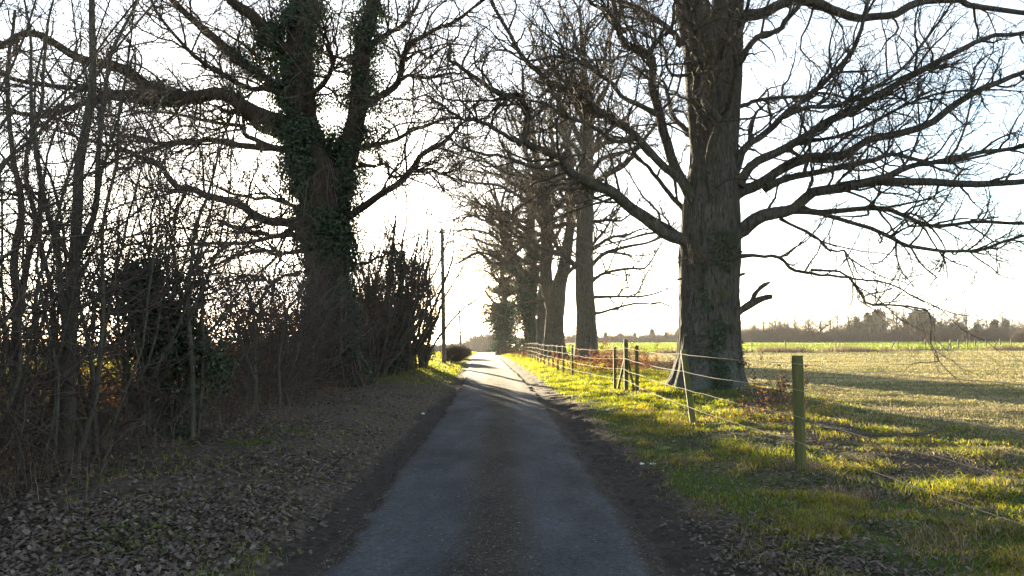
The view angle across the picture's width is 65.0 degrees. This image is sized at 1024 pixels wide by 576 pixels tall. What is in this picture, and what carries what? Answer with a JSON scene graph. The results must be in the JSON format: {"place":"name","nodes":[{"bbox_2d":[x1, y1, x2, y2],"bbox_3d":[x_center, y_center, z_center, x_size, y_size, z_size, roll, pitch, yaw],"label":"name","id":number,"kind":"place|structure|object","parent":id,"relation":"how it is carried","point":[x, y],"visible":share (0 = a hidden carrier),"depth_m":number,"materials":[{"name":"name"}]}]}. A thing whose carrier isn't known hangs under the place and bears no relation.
{"place":"outdoors","nodes":[
{"label":"outdoors","id":0,"kind":"place"},
{"bbox_2d":[311,352,673,575],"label":"road","id":1,"kind":"structure","parent":0,"point":[426,506],"depth_m":8.05,"materials":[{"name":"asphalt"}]},
{"bbox_2d":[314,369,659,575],"bbox_3d":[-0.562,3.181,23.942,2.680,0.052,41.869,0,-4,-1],"label":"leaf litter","id":2,"kind":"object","parent":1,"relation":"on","point":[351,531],"visible":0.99,"depth_m":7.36,"materials":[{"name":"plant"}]},
{"bbox_2d":[0,342,1023,575],"bbox_3d":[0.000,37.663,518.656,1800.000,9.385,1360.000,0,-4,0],"label":"ground","id":3,"kind":"structure","parent":0,"point":[635,494],"depth_m":9.91,"materials":[{"name":"plant"}]},
{"bbox_2d":[0,275,111,453],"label":"hedge shrub","id":4,"kind":"object","parent":3,"relation":"on","point":[34,359],"visible":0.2,"depth_m":10.05,"materials":[{"name":"brown plant"}]},
{"bbox_2d":[0,0,124,426],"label":"sapling","id":5,"kind":"object","parent":3,"relation":"on","point":[2,3],"visible":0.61,"depth_m":8.91,"materials":[{"name":"brown plant"}]},
{"bbox_2d":[0,98,140,492],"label":"hedge shrub","id":6,"kind":"object","parent":3,"relation":"on","point":[30,244],"visible":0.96,"depth_m":7.74,"materials":[{"name":"brown plant"}]},
{"bbox_2d":[0,159,155,485],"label":"hedge shrub","id":7,"kind":"object","parent":3,"relation":"on","point":[18,373],"visible":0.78,"depth_m":8.86,"materials":[{"name":"brown plant"}]},
{"bbox_2d":[0,0,160,450],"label":"sapling","id":8,"kind":"object","parent":3,"relation":"on","point":[10,79],"visible":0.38,"depth_m":11.21,"materials":[{"name":"brown plant"}]},
{"bbox_2d":[1,122,171,462],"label":"sapling","id":9,"kind":"object","parent":3,"relation":"on","point":[45,363],"visible":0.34,"depth_m":10.17,"materials":[{"name":"brown plant"}]},
{"bbox_2d":[0,116,195,407],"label":"hedge shrub","id":10,"kind":"object","parent":3,"relation":"on","point":[88,267],"visible":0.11,"depth_m":12.89,"materials":[{"name":"brown plant"}]},
{"bbox_2d":[0,269,196,458],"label":"hedge shrub","id":11,"kind":"object","parent":3,"relation":"on","point":[66,374],"visible":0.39,"depth_m":9.95,"materials":[{"name":"brown plant"}]},
{"bbox_2d":[0,0,210,410],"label":"sapling","id":12,"kind":"object","parent":3,"relation":"on","point":[30,140],"visible":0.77,"depth_m":9.09,"materials":[{"name":"brown plant"}]},
{"bbox_2d":[0,126,238,445],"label":"hedge shrub","id":13,"kind":"object","parent":3,"relation":"on","point":[137,382],"visible":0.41,"depth_m":11.60,"materials":[{"name":"brown plant"}]},
{"bbox_2d":[0,7,252,457],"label":"sapling","id":14,"kind":"object","parent":3,"relation":"on","point":[104,344],"visible":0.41,"depth_m":10.65,"materials":[{"name":"brown plant"}]},
{"bbox_2d":[7,133,245,438],"bbox_3d":[-5.758,-0.058,12.592,2.816,4.976,4.068,-3,-4,36],"label":"sapling","id":15,"kind":"object","parent":3,"relation":"on","point":[121,359],"visible":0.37,"depth_m":12.53,"materials":[{"name":"brown plant"}]},
{"bbox_2d":[0,0,271,474],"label":"sapling","id":16,"kind":"object","parent":3,"relation":"on","point":[57,384],"visible":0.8,"depth_m":9.06,"materials":[{"name":"brown plant"}]},
{"bbox_2d":[0,0,273,362],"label":"sapling","id":17,"kind":"object","parent":3,"relation":"on","point":[28,25],"visible":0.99,"depth_m":7.25,"materials":[{"name":"brown plant"}]},
{"bbox_2d":[0,0,279,475],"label":"sapling","id":18,"kind":"object","parent":3,"relation":"on","point":[103,318],"visible":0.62,"depth_m":10.26,"materials":[{"name":"brown plant"}]},
{"bbox_2d":[0,117,287,443],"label":"sapling","id":19,"kind":"object","parent":3,"relation":"on","point":[213,216],"visible":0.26,"depth_m":12.11,"materials":[{"name":"brown plant"}]},
{"bbox_2d":[33,102,278,435],"bbox_3d":[-5.607,-0.006,13.144,3.701,6.375,4.500,-1,-4,12],"label":"hedge shrub","id":20,"kind":"object","parent":3,"relation":"on","point":[149,395],"visible":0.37,"depth_m":12.56,"materials":[{"name":"brown plant"}]},
{"bbox_2d":[57,238,258,439],"bbox_3d":[-5.577,1.005,12.836,2.902,3.805,2.280,0,-4,0],"label":"ivy clad sapling","id":21,"kind":"object","parent":3,"relation":"on","point":[181,342],"visible":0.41,"depth_m":12.65,"materials":[{"name":"green plant"}]},
{"bbox_2d":[30,55,304,434],"bbox_3d":[-5.607,-0.690,13.505,4.000,6.402,4.238,-1,-4,16],"label":"sapling","id":22,"kind":"object","parent":3,"relation":"on","point":[162,242],"visible":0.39,"depth_m":13.37,"materials":[{"name":"brown plant"}]},
{"bbox_2d":[6,196,330,431],"bbox_3d":[-5.593,0.805,14.286,4.730,4.770,5.488,-2,-4,28],"label":"hedge shrub","id":23,"kind":"object","parent":3,"relation":"on","point":[223,315],"visible":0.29,"depth_m":13.68,"materials":[{"name":"brown plant"}]},
{"bbox_2d":[65,71,280,422],"bbox_3d":[-6.125,-0.491,14.584,3.472,6.135,5.016,-1,-4,22],"label":"sapling","id":24,"kind":"object","parent":3,"relation":"on","point":[136,142],"visible":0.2,"depth_m":14.20,"materials":[{"name":"brown plant"}]},
{"bbox_2d":[91,246,294,418],"bbox_3d":[-6.769,1.209,16.209,3.846,3.884,5.000,2,-4,-30],"label":"hedge shrub","id":25,"kind":"object","parent":3,"relation":"on","point":[260,303],"visible":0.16,"depth_m":15.63,"materials":[{"name":"brown plant"}]},
{"bbox_2d":[0,366,386,507],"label":"dry stalks","id":26,"kind":"object","parent":3,"relation":"on","point":[239,406],"visible":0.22,"depth_m":11.35,"materials":[{"name":"plant"}]},
{"bbox_2d":[45,157,357,421],"bbox_3d":[-6.846,0.685,15.443,6.132,5.330,5.286,-1,-4,17],"label":"hedge shrub","id":27,"kind":"object","parent":3,"relation":"on","point":[251,346],"visible":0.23,"depth_m":15.54,"materials":[{"name":"brown plant"}]},
{"bbox_2d":[0,340,406,506],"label":"undergrowth","id":28,"kind":"object","parent":3,"relation":"on","point":[52,440],"visible":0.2,"depth_m":10.09,"materials":[{"name":"plant"}]},
{"bbox_2d":[61,114,356,406],"bbox_3d":[-5.882,-0.446,15.114,5.365,6.091,3.432,4,-5,-44],"label":"sapling","id":29,"kind":"object","parent":3,"relation":"on","point":[217,231],"visible":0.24,"depth_m":15.39,"materials":[{"name":"brown plant"}]},
{"bbox_2d":[132,81,293,438],"bbox_3d":[-4.824,-0.389,13.003,2.513,5.642,2.440,-3,-5,42],"label":"sapling","id":30,"kind":"object","parent":3,"relation":"on","point":[192,430],"visible":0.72,"depth_m":12.76,"materials":[{"name":"brown plant"}]},
{"bbox_2d":[120,253,305,398],"bbox_3d":[-7.556,1.053,20.243,4.826,3.882,4.128,0,-4,1],"label":"hedge shrub","id":31,"kind":"object","parent":3,"relation":"on","point":[241,323],"visible":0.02,"depth_m":19.63,"materials":[{"name":"brown plant"}]},
{"bbox_2d":[0,369,451,575],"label":"leaf litter","id":32,"kind":"object","parent":3,"relation":"on","point":[23,530],"visible":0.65,"depth_m":7.17,"materials":[{"name":"plant"}]},
{"bbox_2d":[54,503,203,562],"bbox_3d":[-2.981,1.952,6.374,1.043,0.190,1.614,2,-4,-25],"label":"weed patch","id":33,"kind":"object","parent":32,"relation":"on","point":[155,539],"visible":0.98,"depth_m":6.28,"materials":[{"name":"plant"}]},
{"bbox_2d":[208,435,301,450],"bbox_3d":[-3.878,2.260,11.777,1.440,0.118,1.502,0,-4,0],"label":"weed patch","id":34,"kind":"object","parent":32,"relation":"on","point":[245,443],"visible":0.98,"depth_m":11.68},
{"bbox_2d":[171,235,325,409],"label":"hedge shrub","id":35,"kind":"object","parent":3,"relation":"on","point":[258,357],"visible":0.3,"depth_m":17.57,"materials":[{"name":"brown plant"}]},
{"bbox_2d":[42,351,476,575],"bbox_3d":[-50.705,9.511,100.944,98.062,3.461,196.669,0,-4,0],"label":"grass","id":36,"kind":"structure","parent":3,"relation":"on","point":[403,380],"depth_m":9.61,"materials":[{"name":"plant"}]},
{"bbox_2d":[183,262,341,409],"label":"hedge shrub","id":37,"kind":"object","parent":3,"relation":"on","point":[240,355],"visible":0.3,"depth_m":18.06,"materials":[{"name":"brown plant"}]},
{"bbox_2d":[164,223,368,405],"bbox_3d":[-6.196,0.673,19.971,5.278,4.516,4.610,0,-4,0],"label":"bush","id":38,"kind":"object","parent":3,"relation":"on","point":[300,359],"visible":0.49,"depth_m":20.07,"materials":[{"name":"brown plant"}]},
{"bbox_2d":[193,198,343,410],"bbox_3d":[-5.471,0.418,17.332,2.115,4.552,3.490,-3,-5,39],"label":"sapling","id":39,"kind":"object","parent":3,"relation":"on","point":[255,378],"visible":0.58,"depth_m":17.01,"materials":[{"name":"brown plant"}]},
{"bbox_2d":[171,224,379,402],"bbox_3d":[-5.821,0.651,19.446,5.666,4.557,4.846,2,-4,-23],"label":"hedge shrub","id":40,"kind":"object","parent":3,"relation":"on","point":[297,352],"visible":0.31,"depth_m":19.56,"materials":[{"name":"brown plant"}]},
{"bbox_2d":[0,0,552,387],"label":"ivy clad tree","id":41,"kind":"object","parent":3,"relation":"on","point":[331,215],"visible":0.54,"depth_m":26.49,"materials":[{"name":"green plant"}]},
{"bbox_2d":[203,274,357,399],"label":"hedge shrub","id":42,"kind":"object","parent":3,"relation":"on","point":[303,352],"visible":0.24,"depth_m":21.26,"materials":[{"name":"brown plant"}]},
{"bbox_2d":[206,231,383,389],"bbox_3d":[-6.841,0.676,22.942,6.188,4.977,5.294,-2,-4,33],"label":"hedge shrub","id":43,"kind":"object","parent":3,"relation":"on","point":[321,351],"visible":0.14,"depth_m":23.02,"materials":[{"name":"brown plant"}]},
{"bbox_2d":[255,264,372,389],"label":"hedge shrub","id":44,"kind":"object","parent":3,"relation":"on","point":[323,340],"visible":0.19,"depth_m":24.11,"materials":[{"name":"brown plant"}]},
{"bbox_2d":[238,248,411,397],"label":"hedge shrub","id":45,"kind":"object","parent":3,"relation":"on","point":[315,365],"visible":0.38,"depth_m":21.88,"materials":[{"name":"brown plant"}]},
{"bbox_2d":[264,243,400,387],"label":"hedge shrub","id":46,"kind":"object","parent":3,"relation":"on","point":[332,369],"visible":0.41,"depth_m":25.07,"materials":[{"name":"brown plant"}]},
{"bbox_2d":[288,244,390,375],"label":"hedge shrub","id":47,"kind":"object","parent":3,"relation":"on","point":[367,307],"visible":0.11,"depth_m":29.95,"materials":[{"name":"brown plant"}]},
{"bbox_2d":[277,274,424,358],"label":"hedge shrub","id":48,"kind":"object","parent":3,"relation":"on","point":[390,327],"visible":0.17,"depth_m":31.17,"materials":[{"name":"brown plant"}]},
{"bbox_2d":[233,163,498,373],"bbox_3d":[-6.901,0.001,36.328,13.123,10.827,6.012,0,-4,5],"label":"sapling","id":49,"kind":"object","parent":3,"relation":"on","point":[424,289],"visible":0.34,"depth_m":35.09,"materials":[{"name":"brown plant"}]},
{"bbox_2d":[351,244,390,378],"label":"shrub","id":50,"kind":"object","parent":3,"relation":"on","point":[380,363],"visible":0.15,"depth_m":30.06,"materials":[{"name":"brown plant"}]},
{"bbox_2d":[356,280,410,360],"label":"hedge shrub","id":51,"kind":"object","parent":3,"relation":"on","point":[376,323],"visible":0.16,"depth_m":29.17,"materials":[{"name":"brown plant"}]},
{"bbox_2d":[363,218,411,374],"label":"ivy clad sapling","id":52,"kind":"object","parent":3,"relation":"on","point":[400,361],"visible":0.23,"depth_m":34.51,"materials":[{"name":"green plant"}]},
{"bbox_2d":[350,175,425,377],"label":"sapling","id":53,"kind":"object","parent":3,"relation":"on","point":[367,339],"visible":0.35,"depth_m":30.72,"materials":[{"name":"brown plant"}]},
{"bbox_2d":[354,179,429,376],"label":"sapling","id":54,"kind":"object","parent":3,"relation":"on","point":[379,301],"visible":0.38,"depth_m":31.42,"materials":[{"name":"brown plant"}]},
{"bbox_2d":[353,189,445,359],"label":"sapling","id":55,"kind":"object","parent":3,"relation":"on","point":[394,244],"visible":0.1,"depth_m":39.36,"materials":[{"name":"brown plant"}]},
{"bbox_2d":[353,201,456,374],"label":"sapling","id":56,"kind":"object","parent":3,"relation":"on","point":[422,280],"visible":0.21,"depth_m":35.11,"materials":[{"name":"brown plant"}]},
{"bbox_2d":[363,187,455,371],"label":"sapling","id":57,"kind":"object","parent":3,"relation":"on","point":[423,243],"visible":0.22,"depth_m":37.49,"materials":[{"name":"brown plant"}]},
{"bbox_2d":[355,198,468,375],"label":"sapling","id":58,"kind":"object","parent":3,"relation":"on","point":[403,321],"visible":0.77,"depth_m":33.20,"materials":[{"name":"brown plant"}]},
{"bbox_2d":[359,225,471,377],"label":"sapling","id":59,"kind":"object","parent":3,"relation":"on","point":[388,362],"visible":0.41,"depth_m":32.20,"materials":[{"name":"brown plant"}]},
{"bbox_2d":[371,215,464,368],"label":"sapling","id":60,"kind":"object","parent":3,"relation":"on","point":[420,359],"visible":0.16,"depth_m":41.89,"materials":[{"name":"brown plant"}]},
{"bbox_2d":[402,228,433,370],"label":"ivy clad sapling","id":61,"kind":"object","parent":3,"relation":"on","point":[414,265],"visible":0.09,"depth_m":38.96,"materials":[{"name":"green plant"}]},
{"bbox_2d":[353,197,484,370],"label":"sapling","id":62,"kind":"object","parent":3,"relation":"on","point":[420,347],"visible":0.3,"depth_m":39.17,"materials":[{"name":"brown plant"}]},
{"bbox_2d":[415,266,445,364],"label":"ivy clad sapling","id":63,"kind":"object","parent":3,"relation":"on","point":[434,352],"visible":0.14,"depth_m":44.34,"materials":[{"name":"green plant"}]},
{"bbox_2d":[372,157,499,370],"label":"sapling","id":64,"kind":"object","parent":3,"relation":"on","point":[419,330],"visible":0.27,"depth_m":37.32,"materials":[{"name":"brown plant"}]},
{"bbox_2d":[439,229,445,363],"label":"utility pole","id":65,"kind":"object","parent":3,"relation":"on","point":[444,335],"visible":0.66,"depth_m":51.92,"materials":[{"name":"brown wood"}]},
{"bbox_2d":[246,0,473,334],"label":"overhead cable","id":66,"kind":"object","parent":65,"relation":"attached to","point":[319,94],"visible":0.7,"depth_m":16.64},
{"bbox_2d":[266,0,459,308],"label":"overhead cable","id":67,"kind":"object","parent":65,"relation":"attached to","point":[328,86],"visible":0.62,"depth_m":16.21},
{"bbox_2d":[361,223,528,368],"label":"sapling","id":68,"kind":"object","parent":3,"relation":"on","point":[437,339],"visible":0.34,"depth_m":43.56,"materials":[{"name":"brown plant"}]},
{"bbox_2d":[439,344,468,361],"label":"round bush","id":69,"kind":"object","parent":3,"relation":"on","point":[454,351],"visible":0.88,"depth_m":57.42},
{"bbox_2d":[457,331,492,352],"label":"scrub bush","id":70,"kind":"object","parent":3,"relation":"on","point":[475,347],"visible":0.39,"depth_m":331.17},
{"bbox_2d":[447,232,526,354],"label":"ivy clad tree","id":71,"kind":"object","parent":3,"relation":"on","point":[502,332],"visible":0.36,"depth_m":98.91,"materials":[{"name":"green plant"}]},
{"bbox_2d":[426,116,576,354],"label":"ivy clad tree","id":72,"kind":"object","parent":3,"relation":"on","point":[527,290],"visible":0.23,"depth_m":79.52,"materials":[{"name":"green plant"}]},
{"bbox_2d":[455,40,631,356],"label":"oak tree","id":73,"kind":"object","parent":3,"relation":"on","point":[541,314],"visible":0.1,"depth_m":72.64,"materials":[{"name":"brown plant"}]},
{"bbox_2d":[412,20,675,358],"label":"oak tree","id":74,"kind":"object","parent":3,"relation":"on","point":[553,294],"visible":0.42,"depth_m":65.60,"materials":[{"name":"brown plant"}]},
{"bbox_2d":[417,0,684,361],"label":"oak tree","id":75,"kind":"object","parent":3,"relation":"on","point":[586,314],"visible":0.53,"depth_m":56.88,"materials":[{"name":"brown plant"}]},
{"bbox_2d":[530,340,669,371],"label":"bramble bush","id":76,"kind":"object","parent":3,"relation":"on","point":[596,362],"visible":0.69,"depth_m":39.65,"materials":[{"name":"brown plant"}]},
{"bbox_2d":[592,338,675,370],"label":"bramble bush","id":77,"kind":"object","parent":3,"relation":"on","point":[648,363],"visible":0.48,"depth_m":41.39,"materials":[{"name":"brown plant"}]},
{"bbox_2d":[307,0,1023,410],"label":"oak tree","id":78,"kind":"object","parent":3,"relation":"on","point":[715,188],"visible":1,"depth_m":22.59,"materials":[{"name":"brown plant"}]},
{"bbox_2d":[688,434,755,449],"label":"grass tuft","id":79,"kind":"object","parent":3,"relation":"on","point":[723,442],"visible":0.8,"depth_m":11.92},
{"bbox_2d":[741,323,779,342],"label":"scrub bush","id":80,"kind":"object","parent":3,"relation":"on","point":[767,337],"visible":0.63,"depth_m":226.98,"materials":[{"name":"plant"}]},
{"bbox_2d":[679,369,852,428],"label":"bramble bush","id":81,"kind":"object","parent":3,"relation":"on","point":[772,414],"visible":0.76,"depth_m":15.59,"materials":[{"name":"brown plant"}]},
{"bbox_2d":[520,339,1023,525],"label":"wire fence","id":82,"kind":"object","parent":3,"relation":"on","point":[799,419],"visible":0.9,"depth_m":9.72,"materials":[{"name":"wood"}]},
{"bbox_2d":[737,443,807,460],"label":"grass tuft","id":83,"kind":"object","parent":3,"relation":"on","point":[776,452],"visible":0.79,"depth_m":10.91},
{"bbox_2d":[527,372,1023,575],"bbox_3d":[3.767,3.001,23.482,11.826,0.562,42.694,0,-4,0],"label":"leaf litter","id":84,"kind":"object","parent":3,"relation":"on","point":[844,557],"visible":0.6,"depth_m":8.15,"materials":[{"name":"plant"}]},
{"bbox_2d":[739,352,817,402],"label":"oak sapling","id":85,"kind":"object","parent":3,"relation":"on","point":[780,383],"visible":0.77,"depth_m":20.24,"materials":[{"name":"brown plant"}]},
{"bbox_2d":[565,340,1023,353],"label":"crop","id":86,"kind":"object","parent":3,"relation":"on","point":[649,346],"visible":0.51,"depth_m":144.38,"materials":[{"name":"plant"}]},
{"bbox_2d":[753,454,836,476],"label":"grass tuft","id":87,"kind":"object","parent":3,"relation":"on","point":[808,465],"visible":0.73,"depth_m":9.68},
{"bbox_2d":[780,324,821,342],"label":"scrub bush","id":88,"kind":"object","parent":3,"relation":"on","point":[809,334],"visible":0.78,"depth_m":224.77,"materials":[{"name":"plant"}]},
{"bbox_2d":[837,328,860,341],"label":"scrub bush","id":89,"kind":"object","parent":3,"relation":"on","point":[846,339],"visible":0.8,"depth_m":225.88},
{"bbox_2d":[844,327,870,341],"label":"scrub bush","id":90,"kind":"object","parent":3,"relation":"on","point":[862,336],"visible":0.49,"depth_m":226.69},
{"bbox_2d":[815,474,912,505],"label":"grass tuft","id":91,"kind":"object","parent":3,"relation":"on","point":[855,496],"visible":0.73,"depth_m":8.12,"materials":[{"name":"plant"}]},
{"bbox_2d":[865,328,891,341],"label":"scrub bush","id":92,"kind":"object","parent":3,"relation":"on","point":[885,336],"visible":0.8,"depth_m":226.21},
{"bbox_2d":[866,309,897,329],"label":"bare tree","id":93,"kind":"object","parent":3,"relation":"on","point":[881,325],"visible":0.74,"depth_m":235.17,"materials":[{"name":"grey plant"}]},
{"bbox_2d":[742,339,1023,351],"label":"field fence","id":94,"kind":"object","parent":3,"relation":"on","point":[1011,342],"visible":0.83,"depth_m":107.19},
{"bbox_2d":[823,403,956,437],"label":"fallen branch","id":95,"kind":"object","parent":3,"relation":"on","point":[830,429],"visible":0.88,"depth_m":13.22,"materials":[{"name":"wood"}]},
{"bbox_2d":[887,323,938,341],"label":"scrub bush","id":96,"kind":"object","parent":3,"relation":"on","point":[900,334],"visible":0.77,"depth_m":226.16,"materials":[{"name":"plant"}]},
{"bbox_2d":[871,473,970,502],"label":"grass tuft","id":97,"kind":"object","parent":3,"relation":"on","point":[907,486],"visible":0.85,"depth_m":8.36,"materials":[{"name":"plant"}]},
{"bbox_2d":[862,517,1012,556],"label":"grass tuft","id":98,"kind":"object","parent":3,"relation":"on","point":[946,539],"visible":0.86,"depth_m":6.33,"materials":[{"name":"plant"}]},
{"bbox_2d":[933,323,963,341],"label":"scrub bush","id":99,"kind":"object","parent":3,"relation":"on","point":[952,334],"visible":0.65,"depth_m":224.54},
{"bbox_2d":[909,470,1021,494],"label":"grass tuft","id":100,"kind":"object","parent":3,"relation":"on","point":[959,481],"visible":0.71,"depth_m":8.58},
{"bbox_2d":[965,325,993,341],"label":"scrub bush","id":101,"kind":"object","parent":3,"relation":"on","point":[984,336],"visible":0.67,"depth_m":227.75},
{"bbox_2d":[982,323,1013,340],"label":"scrub bush","id":102,"kind":"object","parent":3,"relation":"on","point":[996,335],"visible":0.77,"depth_m":225.43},
{"bbox_2d":[1009,329,1023,341],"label":"scrub bush","id":103,"kind":"object","parent":3,"relation":"on","point":[1018,336],"visible":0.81,"depth_m":167.98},
{"bbox_2d":[0,0,1023,344],"label":"sky","id":104,"kind":"structure","parent":0,"point":[791,291],"materials":[{"name":"white"}]},
{"bbox_2d":[502,352,1023,575],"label":"grass","id":105,"kind":"structure","parent":0,"point":[650,376],"depth_m":10.35,"materials":[{"name":"plant"}]},
{"bbox_2d":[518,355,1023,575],"bbox_3d":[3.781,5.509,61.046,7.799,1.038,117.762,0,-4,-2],"label":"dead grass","id":106,"kind":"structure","parent":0,"point":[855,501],"depth_m":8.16,"materials":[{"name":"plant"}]},
{"bbox_2d":[568,349,1023,484],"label":"dead grass","id":107,"kind":"structure","parent":0,"point":[907,391],"depth_m":28.42,"materials":[{"name":"plant"}]},
{"bbox_2d":[599,343,1023,354],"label":"dead grass","id":108,"kind":"structure","parent":0,"point":[826,349],"depth_m":95.20,"materials":[{"name":"plant"}]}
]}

